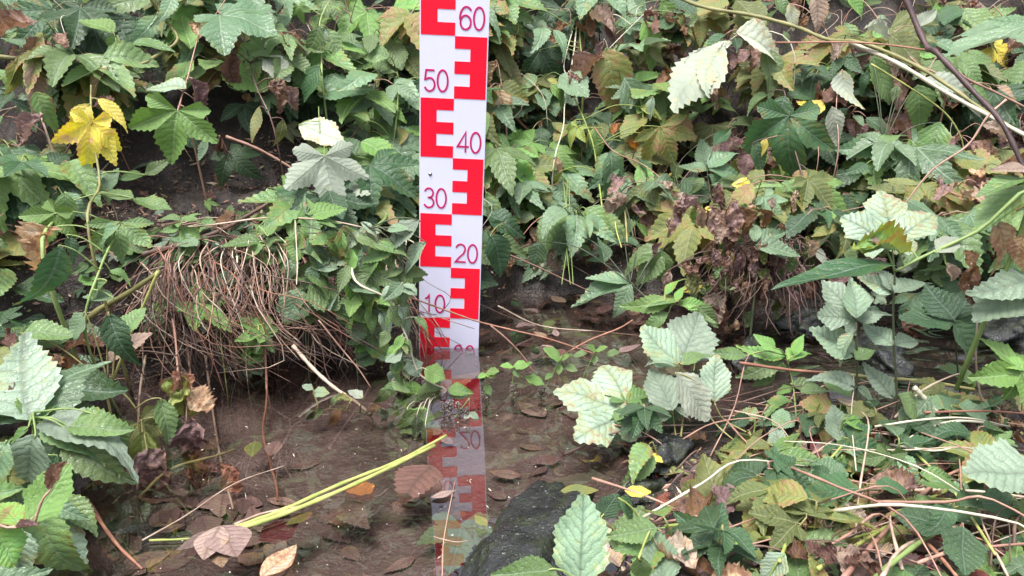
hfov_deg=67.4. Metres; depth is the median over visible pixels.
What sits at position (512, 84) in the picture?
leafy plant
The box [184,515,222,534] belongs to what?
fallen leaf
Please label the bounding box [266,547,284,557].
fallen leaf
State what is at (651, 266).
leafy plant
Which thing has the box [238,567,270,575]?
fallen leaf
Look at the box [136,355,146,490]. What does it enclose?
hanging stalk
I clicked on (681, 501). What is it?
dead leaf
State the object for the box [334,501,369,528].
fallen leaf
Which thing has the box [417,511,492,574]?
fallen leaf
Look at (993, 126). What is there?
withered plant
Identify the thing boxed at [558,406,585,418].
fallen leaf
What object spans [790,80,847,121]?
withered plant
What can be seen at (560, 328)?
twig
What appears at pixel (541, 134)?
leafy plant
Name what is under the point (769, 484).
plant
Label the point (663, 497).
dead leaf
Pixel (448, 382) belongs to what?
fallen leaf
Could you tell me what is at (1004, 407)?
dead leaf
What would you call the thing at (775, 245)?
leafy plant
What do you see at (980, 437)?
plant
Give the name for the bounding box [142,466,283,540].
twig
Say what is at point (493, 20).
leafy plant
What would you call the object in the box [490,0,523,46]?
leafy plant
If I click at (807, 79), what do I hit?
leafy plant
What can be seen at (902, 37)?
leafy plant
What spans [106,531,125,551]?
fallen leaf
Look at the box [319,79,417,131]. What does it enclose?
leafy plant
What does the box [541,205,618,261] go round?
leafy plant
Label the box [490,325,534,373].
twig
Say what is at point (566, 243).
grass blade
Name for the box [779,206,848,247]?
leafy plant
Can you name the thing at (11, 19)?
withered plant
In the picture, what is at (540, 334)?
fallen leaf
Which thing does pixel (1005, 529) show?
dead leaf
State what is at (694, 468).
dead leaf
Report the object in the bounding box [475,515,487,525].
fallen leaf
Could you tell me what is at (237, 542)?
fallen leaf
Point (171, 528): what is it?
fallen leaf
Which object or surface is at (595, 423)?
leafy plant
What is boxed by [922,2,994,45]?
leafy plant
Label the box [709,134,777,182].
withered plant
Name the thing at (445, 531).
twig
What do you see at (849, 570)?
dead stalk
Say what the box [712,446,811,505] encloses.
plant
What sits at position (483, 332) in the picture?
fallen leaf
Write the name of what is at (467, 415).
clump of plant debris
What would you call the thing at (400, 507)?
fallen leaf
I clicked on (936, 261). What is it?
leafy plant
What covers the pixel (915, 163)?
leafy plant
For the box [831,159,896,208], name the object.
leafy plant
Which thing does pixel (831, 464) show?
plant
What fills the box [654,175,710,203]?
leafy plant
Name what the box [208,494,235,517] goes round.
fallen leaf
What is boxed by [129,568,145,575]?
fallen leaf
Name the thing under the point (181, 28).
leafy plant
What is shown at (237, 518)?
fallen leaf
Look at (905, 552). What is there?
dead stalk
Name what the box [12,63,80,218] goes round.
leafy plant
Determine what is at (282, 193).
leafy plant
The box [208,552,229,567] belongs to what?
fallen leaf
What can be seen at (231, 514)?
fallen leaf
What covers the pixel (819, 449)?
dead stalk
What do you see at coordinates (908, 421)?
dead stalk
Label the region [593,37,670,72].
leafy plant
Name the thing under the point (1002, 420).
dead leaf
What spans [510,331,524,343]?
fallen leaf
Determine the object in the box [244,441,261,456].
fallen leaf
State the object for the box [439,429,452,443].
fallen leaf
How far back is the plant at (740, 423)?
1.04 m
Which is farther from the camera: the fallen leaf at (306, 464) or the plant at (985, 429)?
the fallen leaf at (306, 464)
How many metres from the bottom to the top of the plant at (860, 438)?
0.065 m
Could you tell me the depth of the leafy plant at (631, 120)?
1.89 m
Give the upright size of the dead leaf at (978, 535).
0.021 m
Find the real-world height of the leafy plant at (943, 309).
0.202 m
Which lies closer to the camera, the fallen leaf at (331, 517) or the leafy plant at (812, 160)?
the fallen leaf at (331, 517)
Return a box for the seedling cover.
[71,160,418,343]
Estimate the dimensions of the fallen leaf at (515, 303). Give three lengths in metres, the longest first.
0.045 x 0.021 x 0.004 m
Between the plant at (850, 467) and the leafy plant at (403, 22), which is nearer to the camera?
the plant at (850, 467)
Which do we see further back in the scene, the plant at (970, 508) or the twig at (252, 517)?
the twig at (252, 517)
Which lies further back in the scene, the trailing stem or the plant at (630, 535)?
the trailing stem
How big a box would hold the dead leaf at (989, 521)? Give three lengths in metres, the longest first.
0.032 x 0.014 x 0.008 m
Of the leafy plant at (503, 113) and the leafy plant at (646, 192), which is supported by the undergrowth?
the leafy plant at (503, 113)
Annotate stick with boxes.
[291,344,371,415]
[298,313,332,383]
[318,320,372,390]
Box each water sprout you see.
[474,367,498,415]
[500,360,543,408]
[537,346,586,406]
[582,344,618,377]
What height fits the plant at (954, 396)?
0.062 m
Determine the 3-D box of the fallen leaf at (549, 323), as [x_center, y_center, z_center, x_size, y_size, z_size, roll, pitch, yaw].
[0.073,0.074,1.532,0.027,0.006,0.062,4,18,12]
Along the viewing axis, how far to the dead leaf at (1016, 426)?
1.04 m
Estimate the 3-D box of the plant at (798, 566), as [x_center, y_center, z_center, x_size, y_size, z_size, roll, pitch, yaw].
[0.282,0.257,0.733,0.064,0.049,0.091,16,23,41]
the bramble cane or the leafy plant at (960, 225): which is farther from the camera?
the leafy plant at (960, 225)
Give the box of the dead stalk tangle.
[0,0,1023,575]
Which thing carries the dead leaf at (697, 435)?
on the ground at (350, 444)
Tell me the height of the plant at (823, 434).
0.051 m
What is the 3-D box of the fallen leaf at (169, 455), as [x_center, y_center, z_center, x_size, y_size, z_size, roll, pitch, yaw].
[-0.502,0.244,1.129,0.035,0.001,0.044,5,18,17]
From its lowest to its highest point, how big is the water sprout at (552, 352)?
0.116 m
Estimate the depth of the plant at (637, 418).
1.03 m
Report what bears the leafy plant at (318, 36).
on the ground at (350, 444)
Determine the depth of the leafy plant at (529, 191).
1.76 m
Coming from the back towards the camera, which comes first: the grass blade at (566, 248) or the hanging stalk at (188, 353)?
the grass blade at (566, 248)
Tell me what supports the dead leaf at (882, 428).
on the ground at (350, 444)
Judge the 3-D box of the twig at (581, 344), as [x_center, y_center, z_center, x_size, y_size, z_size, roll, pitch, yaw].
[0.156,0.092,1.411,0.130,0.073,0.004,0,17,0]
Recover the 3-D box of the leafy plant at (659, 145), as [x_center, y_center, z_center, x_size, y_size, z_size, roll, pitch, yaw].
[0.243,-0.304,1.879,0.305,0.399,0.363,-10,20,-29]
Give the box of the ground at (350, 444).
[0,0,1023,575]
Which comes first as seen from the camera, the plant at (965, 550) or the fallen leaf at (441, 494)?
the plant at (965, 550)
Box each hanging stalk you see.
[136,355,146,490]
[165,283,178,371]
[185,334,192,418]
[204,355,234,509]
[259,284,278,501]
[295,220,297,284]
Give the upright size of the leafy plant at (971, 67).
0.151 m
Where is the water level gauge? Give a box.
[419,0,489,356]
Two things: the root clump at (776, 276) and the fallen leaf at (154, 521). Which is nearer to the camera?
the fallen leaf at (154, 521)
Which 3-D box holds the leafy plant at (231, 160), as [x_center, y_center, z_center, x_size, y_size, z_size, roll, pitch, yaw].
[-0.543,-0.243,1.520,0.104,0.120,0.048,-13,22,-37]
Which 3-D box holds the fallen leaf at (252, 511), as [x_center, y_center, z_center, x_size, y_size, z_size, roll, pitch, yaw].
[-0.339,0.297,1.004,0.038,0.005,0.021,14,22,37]
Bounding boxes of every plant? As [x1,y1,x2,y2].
[0,0,198,100]
[0,3,95,72]
[0,139,46,203]
[0,146,102,239]
[0,151,75,231]
[0,332,139,487]
[0,461,73,568]
[0,490,97,575]
[2,0,154,77]
[2,161,42,203]
[8,32,146,131]
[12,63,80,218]
[12,199,153,416]
[19,308,182,499]
[40,154,170,356]
[51,40,162,122]
[51,85,135,404]
[58,158,112,206]
[71,363,127,400]
[105,0,225,69]
[106,332,243,492]
[124,11,213,89]
[127,0,276,214]
[141,279,187,341]
[158,213,209,287]
[159,0,249,45]
[165,54,268,94]
[170,0,237,16]
[175,285,277,404]
[206,220,280,382]
[211,135,262,188]
[221,0,319,45]
[221,31,305,174]
[225,310,267,380]
[237,36,345,94]
[237,175,383,237]
[258,236,303,306]
[262,23,366,106]
[263,185,384,235]
[275,202,427,389]
[283,106,370,200]
[291,0,374,147]
[296,307,331,383]
[302,384,388,430]
[314,137,394,156]
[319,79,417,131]
[326,0,419,43]
[326,31,419,375]
[328,121,418,165]
[336,69,419,122]
[344,29,419,79]
[344,148,418,228]
[347,325,388,366]
[351,267,472,445]
[361,55,419,87]
[376,6,419,49]
[376,153,418,226]
[397,128,418,152]
[399,100,418,126]
[400,167,488,211]
[483,146,556,202]
[483,175,580,237]
[484,134,527,277]
[484,143,538,195]
[485,111,501,144]
[486,59,528,138]
[487,68,555,125]
[487,87,528,131]
[488,5,603,159]
[488,22,524,75]
[489,6,500,43]
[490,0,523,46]
[490,0,546,36]
[490,493,611,575]
[493,134,562,174]
[494,20,554,66]
[504,118,576,144]
[507,129,578,176]
[512,71,589,118]
[515,23,569,76]
[520,110,624,152]
[528,229,673,327]
[536,0,611,56]
[536,204,631,269]
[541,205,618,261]
[547,78,696,243]
[547,158,594,202]
[549,1,614,69]
[551,14,643,184]
[553,365,649,446]
[567,0,626,39]
[584,112,623,163]
[586,151,657,189]
[591,0,685,142]
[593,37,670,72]
[594,149,682,261]
[595,84,695,127]
[595,493,683,575]
[597,173,678,217]
[603,173,682,239]
[606,506,672,575]
[608,384,647,424]
[613,8,687,65]
[614,402,670,437]
[619,278,718,372]
[620,113,695,144]
[620,441,657,486]
[622,0,697,43]
[630,81,701,117]
[630,531,680,575]
[639,311,719,436]
[643,369,690,468]
[644,198,745,275]
[650,368,731,428]
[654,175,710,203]
[656,67,731,109]
[662,193,771,347]
[664,15,730,53]
[665,502,759,575]
[667,18,795,113]
[675,354,785,453]
[678,128,746,273]
[681,453,730,506]
[682,206,706,216]
[696,176,767,205]
[697,0,769,42]
[703,213,809,273]
[704,30,749,53]
[705,92,825,211]
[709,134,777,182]
[709,188,797,226]
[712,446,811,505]
[713,334,819,414]
[714,450,751,480]
[715,412,771,437]
[719,429,769,457]
[721,542,788,575]
[723,45,774,100]
[723,168,848,231]
[724,178,824,220]
[726,50,819,110]
[727,476,813,541]
[729,147,790,181]
[736,398,796,429]
[743,49,834,241]
[745,435,773,449]
[748,491,833,551]
[749,223,799,334]
[749,433,819,476]
[756,474,785,486]
[763,383,833,420]
[763,479,881,531]
[771,190,1023,390]
[772,527,847,575]
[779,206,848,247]
[785,0,870,188]
[785,52,875,115]
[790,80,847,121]
[794,29,888,75]
[796,411,850,445]
[797,194,858,247]
[797,221,867,258]
[798,413,825,436]
[799,392,887,425]
[804,471,908,511]
[806,132,855,171]
[806,277,891,400]
[808,454,876,521]
[808,541,1023,575]
[809,10,938,61]
[811,465,851,529]
[812,52,885,105]
[812,166,875,206]
[817,478,877,539]
[818,382,872,437]
[819,105,886,133]
[821,423,877,457]
[822,453,890,475]
[824,405,871,468]
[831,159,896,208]
[835,52,952,195]
[836,391,957,523]
[840,127,984,195]
[840,190,937,419]
[842,108,913,139]
[848,0,1020,121]
[850,459,867,479]
[851,240,953,256]
[853,56,928,110]
[859,42,935,87]
[860,508,913,548]
[863,399,878,434]
[863,423,939,468]
[866,169,975,216]
[870,465,959,504]
[875,414,939,440]
[880,423,921,484]
[888,38,963,90]
[894,503,989,574]
[899,50,1000,106]
[899,284,979,394]
[902,48,1006,97]
[903,92,961,123]
[903,197,1016,274]
[911,377,987,410]
[912,391,968,434]
[914,479,969,496]
[919,394,986,428]
[920,147,1006,182]
[920,489,984,551]
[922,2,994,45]
[924,210,989,274]
[928,419,1013,441]
[930,83,1023,137]
[931,175,990,210]
[932,430,1022,481]
[934,119,1007,180]
[944,14,1023,56]
[947,497,997,524]
[956,508,1023,548]
[958,250,983,401]
[962,426,1014,457]
[962,437,1023,520]
[963,400,1000,422]
[965,152,1023,202]
[965,162,1023,322]
[967,481,1023,500]
[968,338,1023,408]
[970,394,1012,432]
[973,118,1023,149]
[973,142,1023,178]
[975,424,1017,446]
[983,59,1023,88]
[985,495,1020,530]
[986,208,1023,254]
[1001,396,1022,415]
[1010,499,1023,540]
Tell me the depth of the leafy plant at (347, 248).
1.25 m
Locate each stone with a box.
[458,479,594,575]
[617,476,669,509]
[647,432,694,479]
[727,511,767,550]
[731,335,760,373]
[774,306,826,340]
[852,335,913,377]
[978,316,1023,355]
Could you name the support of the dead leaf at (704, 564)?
on the ground at (350, 444)
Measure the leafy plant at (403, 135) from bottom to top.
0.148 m
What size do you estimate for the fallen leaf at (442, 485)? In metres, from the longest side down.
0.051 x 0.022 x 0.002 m
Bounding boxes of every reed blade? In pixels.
[236,434,446,524]
[238,444,435,527]
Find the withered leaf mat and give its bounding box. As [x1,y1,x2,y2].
[652,183,819,347]
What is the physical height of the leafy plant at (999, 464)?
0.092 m
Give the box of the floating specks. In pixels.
[138,338,609,572]
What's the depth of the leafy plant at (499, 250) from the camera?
1.63 m
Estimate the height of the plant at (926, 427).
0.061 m
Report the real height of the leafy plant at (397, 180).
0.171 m
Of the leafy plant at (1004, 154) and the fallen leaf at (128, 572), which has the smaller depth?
the fallen leaf at (128, 572)
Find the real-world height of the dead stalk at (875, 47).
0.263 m
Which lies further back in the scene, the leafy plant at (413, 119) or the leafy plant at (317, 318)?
the leafy plant at (413, 119)
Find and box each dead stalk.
[86,270,161,322]
[113,271,159,380]
[141,203,266,256]
[188,217,360,227]
[225,135,290,167]
[483,245,589,291]
[487,81,549,143]
[563,30,572,72]
[570,19,577,69]
[593,126,658,176]
[615,215,621,247]
[624,207,627,245]
[664,523,677,527]
[681,0,1023,131]
[710,418,756,456]
[725,419,921,491]
[739,361,828,372]
[758,530,875,540]
[775,41,924,50]
[778,446,841,562]
[812,438,835,454]
[816,479,974,570]
[841,469,959,575]
[848,43,1023,136]
[850,373,974,390]
[854,488,1023,497]
[856,497,950,504]
[870,63,964,152]
[872,523,955,575]
[874,417,1009,427]
[880,522,956,575]
[894,436,996,555]
[901,522,957,575]
[906,99,1006,201]
[910,419,1002,436]
[912,385,939,414]
[916,542,1023,564]
[924,410,1023,413]
[961,73,1023,106]
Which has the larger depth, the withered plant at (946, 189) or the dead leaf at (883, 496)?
the withered plant at (946, 189)
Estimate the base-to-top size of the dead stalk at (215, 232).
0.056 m
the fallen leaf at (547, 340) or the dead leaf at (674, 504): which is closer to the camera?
the dead leaf at (674, 504)
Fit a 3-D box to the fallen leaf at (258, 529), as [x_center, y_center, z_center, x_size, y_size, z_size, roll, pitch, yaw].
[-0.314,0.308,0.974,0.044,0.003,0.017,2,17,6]
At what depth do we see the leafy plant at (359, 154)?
1.59 m
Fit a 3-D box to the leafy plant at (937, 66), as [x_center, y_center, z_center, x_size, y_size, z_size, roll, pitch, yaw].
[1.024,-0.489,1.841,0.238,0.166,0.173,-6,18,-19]
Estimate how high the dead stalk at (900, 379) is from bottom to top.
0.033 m
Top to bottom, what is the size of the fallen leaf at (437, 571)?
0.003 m
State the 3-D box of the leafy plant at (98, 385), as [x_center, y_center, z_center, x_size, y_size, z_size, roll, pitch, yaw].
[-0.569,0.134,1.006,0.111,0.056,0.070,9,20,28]
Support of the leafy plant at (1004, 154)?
on the ground at (350, 444)
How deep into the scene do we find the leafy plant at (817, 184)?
1.63 m
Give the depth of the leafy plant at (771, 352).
1.17 m
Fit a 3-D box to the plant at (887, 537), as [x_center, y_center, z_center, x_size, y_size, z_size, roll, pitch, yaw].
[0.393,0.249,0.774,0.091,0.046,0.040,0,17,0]
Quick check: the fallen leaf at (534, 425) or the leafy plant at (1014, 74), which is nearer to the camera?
the fallen leaf at (534, 425)
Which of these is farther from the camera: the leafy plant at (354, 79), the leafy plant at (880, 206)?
the leafy plant at (354, 79)
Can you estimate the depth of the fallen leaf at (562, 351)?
1.41 m
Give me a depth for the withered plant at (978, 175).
1.58 m
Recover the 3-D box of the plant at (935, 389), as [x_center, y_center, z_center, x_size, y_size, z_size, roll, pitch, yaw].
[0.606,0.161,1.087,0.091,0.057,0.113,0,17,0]
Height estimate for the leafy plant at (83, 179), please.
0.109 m
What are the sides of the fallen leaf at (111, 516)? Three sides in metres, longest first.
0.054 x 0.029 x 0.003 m
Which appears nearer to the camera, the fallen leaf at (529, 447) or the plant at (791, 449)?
the plant at (791, 449)
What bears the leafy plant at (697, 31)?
on the ground at (350, 444)
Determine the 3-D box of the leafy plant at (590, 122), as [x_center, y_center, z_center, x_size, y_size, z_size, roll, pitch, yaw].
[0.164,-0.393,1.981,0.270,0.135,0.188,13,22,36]
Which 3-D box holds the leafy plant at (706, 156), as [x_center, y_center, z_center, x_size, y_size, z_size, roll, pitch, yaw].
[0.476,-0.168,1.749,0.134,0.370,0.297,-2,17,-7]
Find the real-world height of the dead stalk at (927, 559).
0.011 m
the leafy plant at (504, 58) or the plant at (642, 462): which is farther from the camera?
the leafy plant at (504, 58)
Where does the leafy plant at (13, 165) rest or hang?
on the ground at (350, 444)
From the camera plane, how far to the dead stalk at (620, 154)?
1.80 m
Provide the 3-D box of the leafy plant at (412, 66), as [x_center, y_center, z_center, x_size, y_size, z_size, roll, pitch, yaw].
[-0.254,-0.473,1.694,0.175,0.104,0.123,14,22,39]
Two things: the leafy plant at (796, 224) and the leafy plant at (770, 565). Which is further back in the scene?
the leafy plant at (796, 224)
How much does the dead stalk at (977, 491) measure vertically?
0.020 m
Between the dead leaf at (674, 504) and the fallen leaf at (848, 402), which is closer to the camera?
the dead leaf at (674, 504)
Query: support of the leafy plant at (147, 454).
on the ground at (350, 444)
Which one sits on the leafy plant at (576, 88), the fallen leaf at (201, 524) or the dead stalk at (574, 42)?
the dead stalk at (574, 42)
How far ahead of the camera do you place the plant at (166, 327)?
1.30 m
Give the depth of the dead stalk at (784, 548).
0.72 m
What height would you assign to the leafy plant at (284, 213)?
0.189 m
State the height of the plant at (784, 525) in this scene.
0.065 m
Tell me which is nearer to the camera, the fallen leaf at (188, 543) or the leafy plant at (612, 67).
the fallen leaf at (188, 543)
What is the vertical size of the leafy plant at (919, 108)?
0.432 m
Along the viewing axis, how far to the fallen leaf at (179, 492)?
1.06 m
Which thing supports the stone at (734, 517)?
on the ground at (350, 444)
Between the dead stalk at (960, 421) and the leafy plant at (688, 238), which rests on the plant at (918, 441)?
the dead stalk at (960, 421)
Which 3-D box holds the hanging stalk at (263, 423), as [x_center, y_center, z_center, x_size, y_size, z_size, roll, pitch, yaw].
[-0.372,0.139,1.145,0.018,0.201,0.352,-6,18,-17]
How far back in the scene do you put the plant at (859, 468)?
0.91 m
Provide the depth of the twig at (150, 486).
1.02 m
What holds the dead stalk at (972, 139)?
on the ground at (350, 444)
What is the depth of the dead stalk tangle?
1.24 m
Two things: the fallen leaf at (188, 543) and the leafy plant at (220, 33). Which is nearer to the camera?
the fallen leaf at (188, 543)
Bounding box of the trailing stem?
[382,289,597,354]
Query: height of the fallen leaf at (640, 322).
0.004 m
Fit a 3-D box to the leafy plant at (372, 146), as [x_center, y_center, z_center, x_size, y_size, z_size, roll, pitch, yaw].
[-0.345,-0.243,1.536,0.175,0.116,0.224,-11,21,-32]
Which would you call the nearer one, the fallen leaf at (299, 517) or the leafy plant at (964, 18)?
the fallen leaf at (299, 517)
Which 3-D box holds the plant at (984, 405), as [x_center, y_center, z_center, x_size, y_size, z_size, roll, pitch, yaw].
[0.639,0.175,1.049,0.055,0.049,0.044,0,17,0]
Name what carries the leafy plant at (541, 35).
on the ground at (350, 444)
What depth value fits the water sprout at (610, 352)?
1.22 m
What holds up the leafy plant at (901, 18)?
on the ground at (350, 444)
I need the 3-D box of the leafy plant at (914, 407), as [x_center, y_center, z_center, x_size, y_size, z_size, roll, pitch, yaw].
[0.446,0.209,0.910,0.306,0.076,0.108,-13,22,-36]
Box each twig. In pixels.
[85,496,143,569]
[137,449,234,499]
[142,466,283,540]
[149,538,188,541]
[234,505,298,524]
[433,536,468,542]
[441,482,454,575]
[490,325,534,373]
[497,305,639,335]
[563,319,632,354]
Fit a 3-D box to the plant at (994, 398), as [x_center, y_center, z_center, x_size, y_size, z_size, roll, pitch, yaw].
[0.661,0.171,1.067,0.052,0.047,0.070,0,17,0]
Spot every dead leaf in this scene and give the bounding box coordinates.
[607,548,622,566]
[610,442,632,446]
[655,492,670,504]
[661,466,689,474]
[662,530,670,538]
[670,501,679,510]
[675,493,685,513]
[679,556,702,573]
[680,473,693,487]
[682,550,713,575]
[687,429,706,440]
[690,463,718,472]
[715,451,727,460]
[742,559,759,565]
[757,540,769,545]
[798,438,806,450]
[800,392,829,400]
[810,436,824,457]
[843,538,859,548]
[849,512,880,533]
[851,467,870,476]
[859,542,874,552]
[868,466,876,473]
[869,427,893,437]
[870,538,893,557]
[876,493,906,507]
[889,552,945,572]
[910,489,944,497]
[915,538,942,552]
[918,554,932,569]
[935,534,942,539]
[944,468,958,478]
[961,422,976,430]
[964,524,982,531]
[968,569,989,575]
[971,531,988,542]
[981,511,999,532]
[981,529,1004,555]
[985,518,1011,535]
[986,414,1012,427]
[1000,403,1011,416]
[1005,420,1023,428]
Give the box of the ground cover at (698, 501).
[0,243,1023,575]
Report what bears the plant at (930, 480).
on the ground at (350, 444)
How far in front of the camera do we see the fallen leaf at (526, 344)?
1.45 m
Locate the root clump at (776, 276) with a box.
[674,225,843,339]
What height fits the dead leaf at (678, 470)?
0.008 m
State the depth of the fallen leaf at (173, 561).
0.92 m
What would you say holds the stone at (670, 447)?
on the ground at (350, 444)
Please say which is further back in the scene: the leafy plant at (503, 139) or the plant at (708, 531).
the leafy plant at (503, 139)
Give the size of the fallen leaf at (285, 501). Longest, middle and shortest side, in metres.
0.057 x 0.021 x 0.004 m
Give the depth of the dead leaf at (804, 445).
1.01 m
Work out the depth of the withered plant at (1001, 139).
1.81 m
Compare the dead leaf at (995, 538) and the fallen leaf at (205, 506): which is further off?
the fallen leaf at (205, 506)
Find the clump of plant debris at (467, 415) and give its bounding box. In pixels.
[439,398,478,419]
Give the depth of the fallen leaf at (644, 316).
1.61 m
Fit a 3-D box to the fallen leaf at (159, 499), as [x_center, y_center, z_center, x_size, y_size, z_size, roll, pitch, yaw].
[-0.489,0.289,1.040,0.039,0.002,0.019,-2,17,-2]
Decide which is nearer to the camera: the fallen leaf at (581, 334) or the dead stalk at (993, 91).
the dead stalk at (993, 91)
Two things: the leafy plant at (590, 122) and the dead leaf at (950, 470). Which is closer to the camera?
the dead leaf at (950, 470)
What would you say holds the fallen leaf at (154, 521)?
on the ground at (350, 444)
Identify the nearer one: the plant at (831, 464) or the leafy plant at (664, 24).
the plant at (831, 464)
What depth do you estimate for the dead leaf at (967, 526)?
0.80 m
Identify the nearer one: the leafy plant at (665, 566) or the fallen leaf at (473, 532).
the leafy plant at (665, 566)
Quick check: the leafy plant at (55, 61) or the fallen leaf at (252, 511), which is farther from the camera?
the leafy plant at (55, 61)
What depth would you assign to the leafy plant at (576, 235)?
1.66 m
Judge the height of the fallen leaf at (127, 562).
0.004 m
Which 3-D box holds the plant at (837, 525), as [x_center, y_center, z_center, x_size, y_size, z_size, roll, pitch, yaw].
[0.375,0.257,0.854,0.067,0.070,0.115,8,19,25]
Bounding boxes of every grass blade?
[561,178,566,284]
[566,177,570,284]
[568,178,572,279]
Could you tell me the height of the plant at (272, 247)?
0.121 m
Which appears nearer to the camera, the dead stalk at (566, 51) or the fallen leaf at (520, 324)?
the fallen leaf at (520, 324)
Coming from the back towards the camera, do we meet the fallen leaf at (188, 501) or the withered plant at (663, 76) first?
the withered plant at (663, 76)
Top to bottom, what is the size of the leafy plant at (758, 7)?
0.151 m
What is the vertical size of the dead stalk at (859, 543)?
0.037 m
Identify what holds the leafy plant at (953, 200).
on the ground at (350, 444)
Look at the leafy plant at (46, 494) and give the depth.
0.65 m
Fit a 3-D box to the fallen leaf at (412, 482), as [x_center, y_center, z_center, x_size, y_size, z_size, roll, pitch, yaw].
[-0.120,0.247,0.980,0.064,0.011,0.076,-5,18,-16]
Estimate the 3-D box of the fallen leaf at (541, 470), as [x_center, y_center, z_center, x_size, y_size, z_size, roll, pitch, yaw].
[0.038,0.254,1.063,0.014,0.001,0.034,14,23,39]
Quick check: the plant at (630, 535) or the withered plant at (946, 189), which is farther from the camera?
the withered plant at (946, 189)
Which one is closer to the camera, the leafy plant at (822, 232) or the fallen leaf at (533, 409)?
the fallen leaf at (533, 409)
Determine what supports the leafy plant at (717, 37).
on the ground at (350, 444)
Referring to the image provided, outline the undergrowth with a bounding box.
[0,0,1023,337]
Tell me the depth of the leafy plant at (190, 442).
1.10 m
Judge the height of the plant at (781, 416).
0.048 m
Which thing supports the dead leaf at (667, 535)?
on the ground at (350, 444)
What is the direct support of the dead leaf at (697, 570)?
on the ground at (350, 444)
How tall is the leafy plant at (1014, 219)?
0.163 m
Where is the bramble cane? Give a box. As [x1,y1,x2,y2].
[903,0,1023,175]
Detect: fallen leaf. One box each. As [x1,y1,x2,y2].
[98,530,105,539]
[104,512,117,523]
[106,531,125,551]
[116,516,132,529]
[123,569,134,574]
[124,558,133,570]
[125,551,170,569]
[129,534,142,554]
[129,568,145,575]
[148,508,183,526]
[150,548,196,572]
[155,497,164,503]
[158,500,179,523]
[160,524,185,532]
[164,450,178,460]
[168,494,198,507]
[170,488,187,495]
[173,521,184,529]
[176,530,207,549]
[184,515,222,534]
[193,526,228,559]
[196,493,239,508]
[204,525,251,556]
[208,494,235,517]
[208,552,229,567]
[226,504,237,524]
[230,508,262,524]
[233,495,262,507]
[234,499,251,516]
[237,552,263,565]
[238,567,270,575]
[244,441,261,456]
[245,506,261,517]
[246,536,262,546]
[253,526,262,532]
[256,568,287,575]
[259,521,297,543]
[260,545,296,575]
[263,540,286,556]
[264,441,281,455]
[265,507,281,511]
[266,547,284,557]
[267,497,299,505]
[285,512,312,524]
[290,460,323,468]
[290,538,315,547]
[316,514,354,527]
[320,522,350,542]
[323,502,342,523]
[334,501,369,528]
[341,546,361,560]
[345,481,374,495]
[382,556,413,572]
[392,499,414,511]
[393,465,442,504]
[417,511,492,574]
[431,477,448,496]
[431,490,455,497]
[431,563,453,575]
[439,368,502,393]
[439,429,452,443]
[450,511,465,518]
[464,346,484,354]
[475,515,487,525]
[479,328,494,336]
[486,491,506,498]
[489,470,519,478]
[491,312,512,316]
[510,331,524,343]
[511,300,520,305]
[514,417,547,433]
[515,322,534,327]
[515,343,537,346]
[519,402,546,416]
[519,444,544,449]
[524,308,538,312]
[529,466,546,474]
[530,345,539,351]
[530,346,545,358]
[532,455,560,464]
[533,331,546,336]
[539,300,553,306]
[543,320,555,331]
[544,336,553,343]
[547,401,561,405]
[551,295,565,301]
[552,329,559,335]
[558,349,565,354]
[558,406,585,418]
[561,484,597,493]
[573,332,595,336]
[590,315,599,319]
[595,302,613,313]
[619,344,639,351]
[624,485,650,496]
[627,310,639,314]
[631,320,645,324]
[639,313,650,320]
[653,453,662,462]
[837,398,855,405]
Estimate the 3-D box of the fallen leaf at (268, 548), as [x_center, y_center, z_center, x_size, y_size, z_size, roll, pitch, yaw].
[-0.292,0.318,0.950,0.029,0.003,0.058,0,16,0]
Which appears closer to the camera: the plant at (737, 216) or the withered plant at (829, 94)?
the plant at (737, 216)
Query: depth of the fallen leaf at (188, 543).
0.85 m
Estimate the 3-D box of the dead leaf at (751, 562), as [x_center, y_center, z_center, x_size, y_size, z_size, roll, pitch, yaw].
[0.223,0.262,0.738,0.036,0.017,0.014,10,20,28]
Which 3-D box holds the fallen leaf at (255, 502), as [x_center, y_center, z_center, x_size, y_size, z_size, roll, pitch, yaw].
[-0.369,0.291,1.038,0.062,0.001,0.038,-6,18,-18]
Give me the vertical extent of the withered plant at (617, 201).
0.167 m
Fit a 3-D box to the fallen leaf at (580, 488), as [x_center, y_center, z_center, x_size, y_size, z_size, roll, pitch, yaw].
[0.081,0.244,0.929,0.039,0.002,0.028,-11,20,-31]
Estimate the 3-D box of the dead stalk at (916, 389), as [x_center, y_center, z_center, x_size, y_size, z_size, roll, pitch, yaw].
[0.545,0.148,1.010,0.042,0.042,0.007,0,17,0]
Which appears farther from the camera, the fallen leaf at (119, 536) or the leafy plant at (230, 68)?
the leafy plant at (230, 68)
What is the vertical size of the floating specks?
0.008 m
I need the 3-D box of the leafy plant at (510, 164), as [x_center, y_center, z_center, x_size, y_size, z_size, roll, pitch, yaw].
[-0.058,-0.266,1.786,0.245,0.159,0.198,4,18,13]

